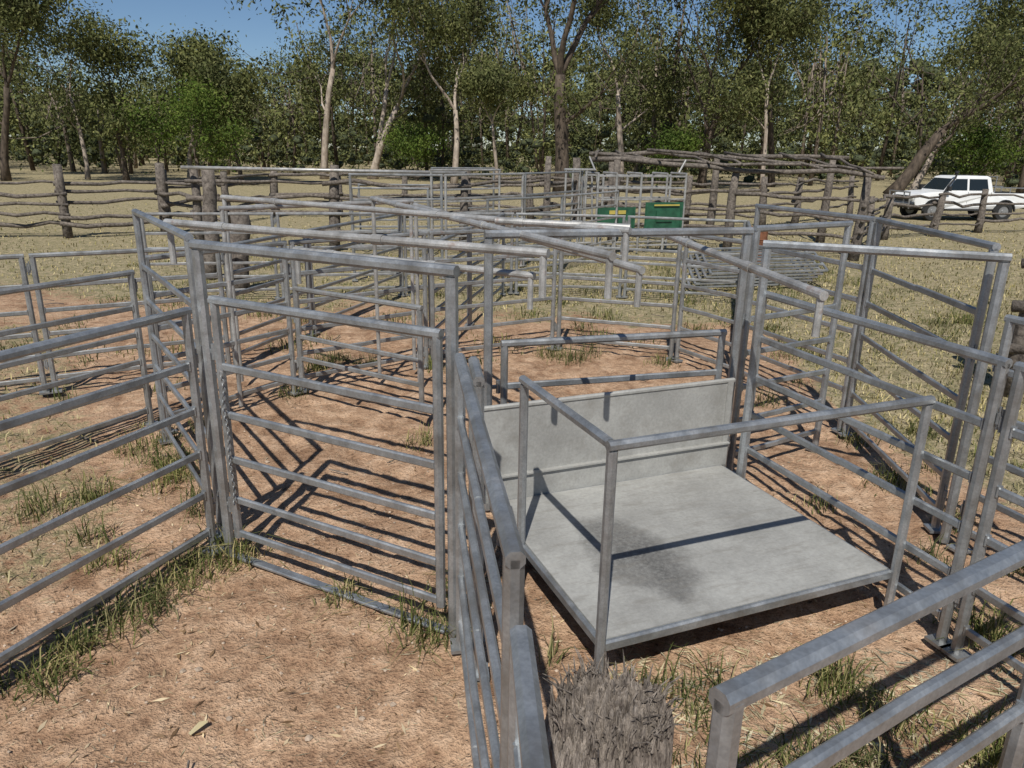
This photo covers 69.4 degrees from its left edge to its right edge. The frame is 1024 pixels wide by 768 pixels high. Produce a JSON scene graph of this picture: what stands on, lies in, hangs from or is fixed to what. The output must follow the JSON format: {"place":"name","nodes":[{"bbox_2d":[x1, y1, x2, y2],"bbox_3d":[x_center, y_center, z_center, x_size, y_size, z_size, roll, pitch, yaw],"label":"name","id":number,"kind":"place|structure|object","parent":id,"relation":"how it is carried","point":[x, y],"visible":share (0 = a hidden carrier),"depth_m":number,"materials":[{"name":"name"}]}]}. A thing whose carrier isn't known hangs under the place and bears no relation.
{"place":"outdoors","nodes":[
{"label":"outdoors","id":0,"kind":"place"},
{"bbox_2d":[0,148,1023,767],"bbox_3d":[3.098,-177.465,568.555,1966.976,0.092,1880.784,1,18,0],"label":"ground","id":1,"kind":"structure","parent":0,"point":[360,678],"depth_m":5.68,"materials":[{"name":"soil"}]},
{"bbox_2d":[0,254,51,394],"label":"cattle panel","id":2,"kind":"object","parent":1,"relation":"on","point":[29,311],"visible":0.77,"depth_m":8.02,"materials":[{"name":"metal"}]},
{"bbox_2d":[0,0,96,180],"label":"eucalyptus tree","id":3,"kind":"object","parent":1,"relation":"on","point":[26,19],"visible":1,"depth_m":47.48,"materials":[{"name":"green plant"}]},
{"bbox_2d":[0,0,133,178],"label":"eucalyptus tree","id":4,"kind":"object","parent":1,"relation":"on","point":[35,72],"visible":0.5,"depth_m":53.92,"materials":[{"name":"green plant"}]},
{"bbox_2d":[0,270,157,461],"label":"cattle panel","id":5,"kind":"object","parent":1,"relation":"on","point":[133,307],"visible":0.86,"depth_m":6.67,"materials":[{"name":"metal"}]},
{"bbox_2d":[37,0,179,180],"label":"eucalyptus tree","id":6,"kind":"object","parent":1,"relation":"on","point":[93,53],"visible":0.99,"depth_m":50.75,"materials":[{"name":"green plant"}]},
{"bbox_2d":[0,307,224,663],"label":"cattle panel","id":7,"kind":"object","parent":1,"relation":"on","point":[190,365],"visible":0.99,"depth_m":4.24,"materials":[{"name":"metal"}]},
{"bbox_2d":[0,163,224,238],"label":"log rail fence","id":8,"kind":"object","parent":1,"relation":"on","point":[162,193],"visible":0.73,"depth_m":21.77,"materials":[{"name":"wood"}]},
{"bbox_2d":[27,246,231,392],"bbox_3d":[-4.337,-0.783,8.588,1.992,1.555,0.120,-9,20,-29],"label":"cattle panel","id":9,"kind":"object","parent":1,"relation":"on","point":[42,309],"visible":0.67,"depth_m":8.36,"materials":[{"name":"metal"}]},
{"bbox_2d":[104,87,197,164],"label":"bush","id":10,"kind":"object","parent":1,"relation":"on","point":[171,129],"visible":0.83,"depth_m":52.31,"materials":[{"name":"green plant"}]},
{"bbox_2d":[131,209,223,540],"bbox_3d":[-2.672,-0.205,5.862,0.120,2.157,2.236,-11,21,-33],"label":"cattle panel","id":11,"kind":"object","parent":1,"relation":"on","point":[149,304],"visible":0.73,"depth_m":5.74,"materials":[{"name":"metal"}]},
{"bbox_2d":[163,219,549,297],"bbox_3d":[-1.166,-0.828,4.806,3.054,0.333,0.066,9,19,25],"label":"overhead slide rail","id":12,"kind":"object","parent":11,"relation":"attached to","point":[542,254],"visible":0.96,"depth_m":4.59,"materials":[{"name":"metal"}]},
{"bbox_2d":[144,15,250,178],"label":"eucalyptus tree","id":13,"kind":"object","parent":1,"relation":"on","point":[196,44],"visible":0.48,"depth_m":55.06,"materials":[{"name":"green plant"}]},
{"bbox_2d":[189,720,207,734],"bbox_3d":[-1.514,1.654,3.571,0.034,0.014,0.110,12,21,30],"label":"bark piece","id":14,"kind":"object","parent":1,"relation":"on","point":[200,724],"visible":1,"depth_m":3.57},
{"bbox_2d":[144,68,260,176],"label":"bush","id":15,"kind":"object","parent":1,"relation":"on","point":[194,105],"visible":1,"depth_m":49.46,"materials":[{"name":"green plant"}]},
{"bbox_2d":[140,212,280,298],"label":"cattle panel","id":16,"kind":"object","parent":1,"relation":"on","point":[272,221],"visible":0.34,"depth_m":13.10,"materials":[{"name":"metal"}]},
{"bbox_2d":[145,240,300,432],"bbox_3d":[-2.906,-0.529,7.585,0.120,1.725,1.659,13,21,33],"label":"cattle panel","id":17,"kind":"object","parent":1,"relation":"on","point":[284,275],"visible":0.66,"depth_m":7.71,"materials":[{"name":"metal"}]},
{"bbox_2d":[218,199,415,405],"bbox_3d":[-2.034,-0.965,8.255,2.267,2.080,0.060,-14,23,-39],"label":"overhead slide rail","id":18,"kind":"object","parent":17,"relation":"attached to","point":[221,209],"visible":0.84,"depth_m":7.68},
{"bbox_2d":[291,286,424,412],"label":"yard gate","id":19,"kind":"structure","parent":17,"relation":"attached to","point":[300,359],"depth_m":7.60,"materials":[{"name":"metal"}]},
{"bbox_2d":[165,31,284,179],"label":"eucalyptus tree","id":20,"kind":"object","parent":1,"relation":"on","point":[242,84],"visible":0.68,"depth_m":53.64,"materials":[{"name":"green plant"}]},
{"bbox_2d":[201,170,250,293],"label":"old timber posts","id":21,"kind":"object","parent":1,"relation":"on","point":[209,201],"visible":0.41,"depth_m":15.09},
{"bbox_2d":[222,235,315,364],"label":"cattle panel","id":22,"kind":"object","parent":1,"relation":"on","point":[256,287],"visible":0.34,"depth_m":9.77,"materials":[{"name":"metal"}]},
{"bbox_2d":[188,239,459,637],"bbox_3d":[-1.120,0.296,4.380,1.878,2.149,0.062,10,20,26],"label":"gate frame","id":23,"kind":"object","parent":1,"relation":"on","point":[450,273],"visible":0.82,"depth_m":4.22,"materials":[{"name":"metal"}]},
{"bbox_2d":[207,296,445,607],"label":"yard gate","id":24,"kind":"structure","parent":23,"relation":"attached to","point":[436,464],"depth_m":4.33,"materials":[{"name":"metal"}]},
{"bbox_2d":[218,371,235,504],"bbox_3d":[-1.820,0.359,4.740,0.035,0.931,0.034,-15,24,-41],"label":"gate chain","id":25,"kind":"object","parent":24,"relation":"attached to","point":[226,424],"visible":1,"depth_m":4.73,"materials":[{"name":"metal"}]},
{"bbox_2d":[275,0,393,178],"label":"eucalyptus tree","id":26,"kind":"object","parent":1,"relation":"on","point":[330,87],"visible":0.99,"depth_m":62.46,"materials":[{"name":"green plant"}]},
{"bbox_2d":[275,212,400,297],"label":"cattle panel","id":27,"kind":"object","parent":1,"relation":"on","point":[277,222],"visible":0.45,"depth_m":13.66,"materials":[{"name":"metal"}]},
{"bbox_2d":[306,214,405,333],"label":"cattle panel","id":28,"kind":"object","parent":1,"relation":"on","point":[314,305],"visible":0.63,"depth_m":12.03,"materials":[{"name":"metal"}]},
{"bbox_2d":[288,231,431,392],"bbox_3d":[-1.745,-0.887,8.777,1.816,1.725,0.120,-13,22,-38],"label":"cattle panel","id":29,"kind":"object","parent":1,"relation":"on","point":[293,243],"visible":0.62,"depth_m":8.69,"materials":[{"name":"metal"}]},
{"bbox_2d":[152,169,595,223],"bbox_3d":[-4.950,-7.296,28.649,16.423,2.058,5.584,-8,20,-27],"label":"log rail fence","id":30,"kind":"object","parent":1,"relation":"on","point":[273,175],"visible":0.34,"depth_m":29.34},
{"bbox_2d":[352,187,429,249],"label":"cattle panel","id":31,"kind":"object","parent":1,"relation":"on","point":[427,202],"visible":0.31,"depth_m":19.04,"materials":[{"name":"metal"}]},
{"bbox_2d":[357,184,429,243],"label":"cattle panel","id":32,"kind":"object","parent":1,"relation":"on","point":[358,194],"visible":0.16,"depth_m":20.83,"materials":[{"name":"metal"}]},
{"bbox_2d":[184,156,607,251],"bbox_3d":[-1.737,-5.309,21.565,14.018,2.637,3.560,-9,20,-29],"label":"log rail fence","id":33,"kind":"object","parent":1,"relation":"on","point":[334,182],"visible":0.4,"depth_m":19.80,"materials":[{"name":"wood"}]},
{"bbox_2d":[348,173,444,280],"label":"cattle panel","id":34,"kind":"object","parent":1,"relation":"on","point":[414,199],"visible":0.36,"depth_m":15.38,"materials":[{"name":"metal"}]},
{"bbox_2d":[367,114,451,180],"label":"bush","id":35,"kind":"object","parent":1,"relation":"on","point":[406,142],"visible":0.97,"depth_m":62.11,"materials":[{"name":"green plant"}]},
{"bbox_2d":[344,0,502,178],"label":"eucalyptus tree","id":36,"kind":"object","parent":1,"relation":"on","point":[378,149],"visible":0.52,"depth_m":63.23,"materials":[{"name":"green plant"}]},
{"bbox_2d":[340,0,511,183],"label":"eucalyptus tree","id":37,"kind":"object","parent":1,"relation":"on","point":[468,12],"visible":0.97,"depth_m":56.60,"materials":[{"name":"green plant"}]},
{"bbox_2d":[427,227,472,361],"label":"cattle panel","id":38,"kind":"object","parent":1,"relation":"on","point":[467,301],"visible":0.31,"depth_m":11.13,"materials":[{"name":"metal"}]},
{"bbox_2d":[402,212,513,295],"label":"cattle panel","id":39,"kind":"object","parent":1,"relation":"on","point":[510,284],"visible":0.39,"depth_m":14.06,"materials":[{"name":"metal"}]},
{"bbox_2d":[431,167,495,242],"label":"cattle panel","id":40,"kind":"object","parent":1,"relation":"on","point":[493,202],"visible":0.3,"depth_m":21.48,"materials":[{"name":"metal"}]},
{"bbox_2d":[430,169,500,243],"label":"cattle panel","id":41,"kind":"object","parent":1,"relation":"on","point":[432,190],"visible":0.43,"depth_m":19.64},
{"bbox_2d":[180,165,466,173],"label":"pipe top rail","id":42,"kind":"object","parent":41,"relation":"attached to","point":[317,170],"visible":0.94,"depth_m":19.21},
{"bbox_2d":[468,356,489,680],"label":"cattle panel","id":43,"kind":"object","parent":1,"relation":"on","point":[476,372],"visible":0.23,"depth_m":3.68,"materials":[{"name":"metal"}]},
{"bbox_2d":[444,173,523,266],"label":"cattle panel","id":44,"kind":"object","parent":1,"relation":"on","point":[480,197],"visible":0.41,"depth_m":16.46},
{"bbox_2d":[469,213,505,324],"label":"cattle panel","id":45,"kind":"object","parent":1,"relation":"on","point":[502,261],"visible":0.45,"depth_m":12.55,"materials":[{"name":"metal"}]},
{"bbox_2d":[450,353,525,767],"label":"cattle panel","id":46,"kind":"object","parent":1,"relation":"on","point":[507,593],"visible":0.88,"depth_m":2.77,"materials":[{"name":"metal"}]},
{"bbox_2d":[428,227,558,361],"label":"cattle panel","id":47,"kind":"object","parent":1,"relation":"on","point":[552,297],"visible":0.73,"depth_m":9.73,"materials":[{"name":"metal"}]},
{"bbox_2d":[1,407,987,765],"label":"pebbles","id":48,"kind":"object","parent":1,"relation":"on","point":[199,669],"visible":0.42,"depth_m":4.05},
{"bbox_2d":[440,44,552,184],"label":"eucalyptus tree","id":49,"kind":"object","parent":1,"relation":"on","point":[485,84],"visible":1,"depth_m":54.20,"materials":[{"name":"green plant"}]},
{"bbox_2d":[0,251,1001,767],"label":"fallen sticks","id":50,"kind":"object","parent":1,"relation":"on","point":[232,401],"visible":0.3,"depth_m":8.62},
{"bbox_2d":[0,445,1017,767],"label":"curled gum leaves","id":51,"kind":"object","parent":1,"relation":"on","point":[42,725],"visible":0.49,"depth_m":4.07,"materials":[{"name":"brown plant"}]},
{"bbox_2d":[0,358,1021,767],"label":"leaf litter","id":52,"kind":"object","parent":1,"relation":"on","point":[392,638],"visible":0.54,"depth_m":4.26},
{"bbox_2d":[2,349,1020,767],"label":"straw scraps","id":53,"kind":"object","parent":1,"relation":"on","point":[406,637],"visible":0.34,"depth_m":4.28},
{"bbox_2d":[0,0,1023,188],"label":"distant trees","id":54,"kind":"object","parent":1,"relation":"on","point":[292,132],"visible":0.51,"depth_m":78.87,"materials":[{"name":"green plant"}]},
{"bbox_2d":[0,343,1023,767],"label":"grass tufts","id":55,"kind":"object","parent":1,"relation":"on","point":[192,561],"visible":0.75,"depth_m":4.34,"materials":[{"name":"plant"}]},
{"bbox_2d":[0,196,1023,595],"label":"field grass","id":56,"kind":"structure","parent":1,"relation":"on","point":[918,386],"depth_m":13.80,"materials":[{"name":"plant"}]},
{"bbox_2d":[0,251,1023,517],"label":"weed clumps","id":57,"kind":"object","parent":1,"relation":"on","point":[968,321],"visible":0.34,"depth_m":12.33,"materials":[{"name":"green plant"}]},
{"bbox_2d":[485,195,563,270],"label":"cattle panel","id":58,"kind":"object","parent":1,"relation":"on","point":[521,198],"visible":0.24,"depth_m":16.30,"materials":[{"name":"metal"}]},
{"bbox_2d":[412,203,644,381],"bbox_3d":[-0.117,-0.461,6.779,0.066,2.078,3.922,-9,20,-28],"label":"overhead slide rail","id":59,"kind":"object","parent":1,"relation":"on","point":[639,270],"visible":0.56,"depth_m":5.38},
{"bbox_2d":[507,625,550,767],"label":"cattle panel","id":60,"kind":"object","parent":1,"relation":"on","point":[527,743],"visible":1,"depth_m":1.59,"materials":[{"name":"metal"}]},
{"bbox_2d":[522,171,583,265],"bbox_3d":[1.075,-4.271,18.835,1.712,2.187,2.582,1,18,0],"label":"cattle panel","id":61,"kind":"object","parent":1,"relation":"on","point":[534,194],"visible":0.54,"depth_m":18.49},
{"bbox_2d":[513,213,626,297],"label":"cattle panel","id":62,"kind":"object","parent":1,"relation":"on","point":[619,276],"visible":0.56,"depth_m":14.22,"materials":[{"name":"metal"}]},
{"bbox_2d":[562,190,618,270],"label":"cattle panel","id":63,"kind":"object","parent":1,"relation":"on","point":[587,208],"visible":0.48,"depth_m":18.43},
{"bbox_2d":[527,0,684,193],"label":"eucalyptus tree","id":64,"kind":"object","parent":1,"relation":"on","point":[561,65],"visible":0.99,"depth_m":46.07,"materials":[{"name":"green plant"}]},
{"bbox_2d":[542,646,685,767],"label":"timber post","id":65,"kind":"object","parent":1,"relation":"on","point":[594,719],"visible":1,"depth_m":1.80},
{"bbox_2d":[483,227,753,510],"bbox_3d":[0.812,-0.112,5.756,2.117,2.159,0.062,-4,18,-15],"label":"gate frame","id":66,"kind":"object","parent":1,"relation":"on","point":[747,233],"visible":0.57,"depth_m":5.46,"materials":[{"name":"metal"}]},
{"bbox_2d":[292,247,535,309],"bbox_3d":[-0.885,-0.864,6.026,2.419,0.333,0.066,11,20,28],"label":"overhead slide rail","id":67,"kind":"object","parent":66,"relation":"attached to","point":[530,276],"visible":0.56,"depth_m":5.64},
{"bbox_2d":[220,195,631,381],"bbox_3d":[-1.170,-0.593,7.042,4.933,2.133,0.066,13,21,33],"label":"overhead slide rail","id":68,"kind":"object","parent":66,"relation":"attached to","point":[626,231],"visible":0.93,"depth_m":6.82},
{"bbox_2d":[370,196,616,378],"bbox_3d":[-0.507,-0.432,6.580,0.066,2.128,4.728,-8,20,-26],"label":"overhead slide rail","id":69,"kind":"object","parent":66,"relation":"attached to","point":[609,256],"visible":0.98,"depth_m":5.34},
{"bbox_2d":[495,217,630,259],"bbox_3d":[0.375,-1.122,5.701,1.069,0.283,0.066,7,19,18],"label":"overhead slide rail","id":70,"kind":"object","parent":66,"relation":"attached to","point":[520,222],"visible":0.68,"depth_m":5.69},
{"bbox_2d":[492,329,726,403],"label":"yard gate","id":71,"kind":"structure","parent":66,"relation":"attached to","point":[502,386],"depth_m":5.71,"materials":[{"name":"metal"}]},
{"bbox_2d":[665,236,828,336],"bbox_3d":[1.589,-0.803,5.428,0.074,0.359,2.395,-2,18,-10],"label":"overhead slide rail","id":72,"kind":"object","parent":66,"relation":"attached to","point":[821,296],"visible":0.94,"depth_m":4.81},
{"bbox_2d":[555,236,682,360],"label":"cattle panel","id":73,"kind":"object","parent":1,"relation":"on","point":[675,284],"visible":0.76,"depth_m":10.05,"materials":[{"name":"metal"}]},
{"bbox_2d":[564,156,687,252],"bbox_3d":[3.089,-4.970,20.522,3.872,2.565,0.930,-5,19,-19],"label":"cattle crush","id":74,"kind":"object","parent":1,"relation":"on","point":[665,208],"visible":0.81,"depth_m":20.39,"materials":[{"name":"metal"}]},
{"bbox_2d":[554,0,715,184],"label":"eucalyptus tree","id":75,"kind":"object","parent":1,"relation":"on","point":[660,93],"visible":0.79,"depth_m":59.90,"materials":[{"name":"green plant"}]},
{"bbox_2d":[629,119,719,186],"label":"bush","id":76,"kind":"object","parent":1,"relation":"on","point":[679,143],"visible":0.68,"depth_m":56.27,"materials":[{"name":"green plant"}]},
{"bbox_2d":[621,215,746,305],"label":"cattle panel","id":77,"kind":"object","parent":1,"relation":"on","point":[626,276],"visible":0.56,"depth_m":13.84,"materials":[{"name":"metal"}]},
{"bbox_2d":[672,236,742,368],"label":"cattle panel","id":78,"kind":"object","parent":1,"relation":"on","point":[682,308],"visible":0.46,"depth_m":9.47,"materials":[{"name":"metal"}]},
{"bbox_2d":[484,375,935,676],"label":"operator platform","id":79,"kind":"structure","parent":1,"relation":"on","point":[642,515],"depth_m":4.78,"materials":[{"name":"metal"}]},
{"bbox_2d":[582,0,871,187],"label":"eucalyptus tree","id":80,"kind":"object","parent":1,"relation":"on","point":[709,131],"visible":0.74,"depth_m":55.73,"materials":[{"name":"green plant"}]},
{"bbox_2d":[599,175,858,227],"bbox_3d":[9.571,-7.139,29.013,14.134,2.025,1.928,-9,20,-29],"label":"log rail fence","id":81,"kind":"object","parent":1,"relation":"on","point":[798,191],"visible":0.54,"depth_m":28.02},
{"bbox_2d":[681,260,807,287],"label":"spare panel","id":82,"kind":"object","parent":1,"relation":"on","point":[734,285],"visible":0.18,"depth_m":15.39,"materials":[{"name":"metal"}]},
{"bbox_2d":[687,257,812,284],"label":"spare panel","id":83,"kind":"object","parent":82,"relation":"on","point":[715,283],"visible":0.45,"depth_m":15.43,"materials":[{"name":"metal"}]},
{"bbox_2d":[689,254,817,280],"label":"spare panel","id":84,"kind":"object","parent":83,"relation":"on","point":[735,279],"visible":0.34,"depth_m":15.51,"materials":[{"name":"metal"}]},
{"bbox_2d":[695,250,823,277],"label":"spare panel","id":85,"kind":"object","parent":84,"relation":"on","point":[703,270],"visible":0.45,"depth_m":15.69,"materials":[{"name":"metal"}]},
{"bbox_2d":[701,247,828,274],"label":"spare panel","id":86,"kind":"object","parent":85,"relation":"on","point":[825,269],"visible":0.49,"depth_m":15.62,"materials":[{"name":"metal"}]},
{"bbox_2d":[589,148,903,260],"bbox_3d":[6.388,-5.723,22.855,9.882,2.926,4.831,9,19,24],"label":"timber pole shelter","id":87,"kind":"object","parent":1,"relation":"on","point":[616,159],"visible":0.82,"depth_m":21.29,"materials":[{"name":"wood"}]},
{"bbox_2d":[751,226,767,261],"bbox_3d":[6.365,-3.662,19.366,0.608,0.880,0.608,1,18,0],"label":"rusty drum","id":88,"kind":"object","parent":1,"relation":"on","point":[763,235],"visible":0.07,"depth_m":19.07,"materials":[{"name":"metal"}]},
{"bbox_2d":[689,0,841,188],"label":"eucalyptus tree","id":89,"kind":"object","parent":1,"relation":"on","point":[788,24],"visible":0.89,"depth_m":53.31,"materials":[{"name":"green plant"}]},
{"bbox_2d":[685,0,869,186],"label":"eucalyptus tree","id":90,"kind":"object","parent":1,"relation":"on","point":[771,178],"visible":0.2,"depth_m":59.36,"materials":[{"name":"green plant"}]},
{"bbox_2d":[726,221,853,472],"bbox_3d":[2.421,-0.310,6.472,1.272,2.157,0.120,-9,20,-30],"label":"cattle panel","id":91,"kind":"object","parent":1,"relation":"on","point":[744,353],"visible":0.79,"depth_m":6.43,"materials":[{"name":"metal"}]},
{"bbox_2d":[735,204,876,432],"bbox_3d":[3.079,-0.782,7.997,0.120,2.157,1.786,-6,19,-20],"label":"cattle panel","id":92,"kind":"object","parent":1,"relation":"on","point":[858,300],"visible":0.45,"depth_m":7.51,"materials":[{"name":"metal"}]},
{"bbox_2d":[593,645,1023,767],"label":"grass patch","id":93,"kind":"object","parent":1,"relation":"on","point":[763,708],"visible":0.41,"depth_m":3.85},
{"bbox_2d":[705,540,1023,767],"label":"cattle panel","id":94,"kind":"object","parent":1,"relation":"on","point":[731,699],"visible":1,"depth_m":1.73,"materials":[{"name":"metal"}]},
{"bbox_2d":[736,240,1011,543],"bbox_3d":[2.509,0.064,5.378,1.537,2.109,0.062,7,19,20],"label":"gate frame","id":95,"kind":"object","parent":1,"relation":"on","point":[1003,260],"visible":0.87,"depth_m":5.16,"materials":[{"name":"metal"}]},
{"bbox_2d":[744,291,1012,650],"bbox_3d":[2.192,0.404,4.923,0.120,1.725,2.070,-5,19,-18],"label":"cattle panel","id":96,"kind":"object","parent":1,"relation":"on","point":[987,424],"visible":0.62,"depth_m":4.36,"materials":[{"name":"metal"}]},
{"bbox_2d":[837,217,1000,533],"bbox_3d":[3.304,-0.215,6.224,0.120,2.157,2.096,2,18,4],"label":"cattle panel","id":97,"kind":"object","parent":1,"relation":"on","point":[978,312],"visible":0.75,"depth_m":5.74,"materials":[{"name":"metal"}]},
{"bbox_2d":[850,189,1023,244],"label":"log rail fence","id":98,"kind":"object","parent":1,"relation":"on","point":[938,213],"visible":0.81,"depth_m":26.19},
{"bbox_2d":[882,12,1023,193],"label":"eucalyptus tree","id":99,"kind":"object","parent":1,"relation":"on","point":[904,179],"visible":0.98,"depth_m":51.48,"materials":[{"name":"green plant"}]},
{"bbox_2d":[889,171,1023,220],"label":"utility vehicle","id":100,"kind":"object","parent":1,"relation":"on","point":[957,184],"visible":0.63,"depth_m":32.74,"materials":[{"name":"white paint"}]},
{"bbox_2d":[908,7,1023,189],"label":"eucalyptus tree","id":101,"kind":"object","parent":1,"relation":"on","point":[985,37],"visible":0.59,"depth_m":55.12,"materials":[{"name":"green plant"}]},
{"bbox_2d":[910,0,1023,192],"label":"eucalyptus tree","id":102,"kind":"object","parent":1,"relation":"on","point":[1014,9],"visible":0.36,"depth_m":59.30,"materials":[{"name":"green plant"}]},
{"bbox_2d":[927,110,1023,179],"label":"bush","id":103,"kind":"object","parent":1,"relation":"on","point":[980,141],"visible":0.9,"depth_m":53.95,"materials":[{"name":"green plant"}]},
{"bbox_2d":[938,361,1023,673],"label":"cattle panel","id":104,"kind":"object","parent":1,"relation":"on","point":[1008,430],"visible":0.83,"depth_m":3.89,"materials":[{"name":"metal"}]},
{"bbox_2d":[946,314,1023,553],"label":"cattle panel","id":105,"kind":"object","parent":1,"relation":"on","point":[1011,321],"visible":0.3,"depth_m":4.87,"materials":[{"name":"metal"}]},
{"bbox_2d":[1003,258,1023,397],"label":"log rail fence","id":106,"kind":"object","parent":1,"relation":"on","point":[1016,353],"visible":0.5,"depth_m":8.66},
{"bbox_2d":[0,0,1023,153],"label":"sky","id":107,"kind":"structure","parent":0,"point":[260,30],"materials":[{"name":"blue"}]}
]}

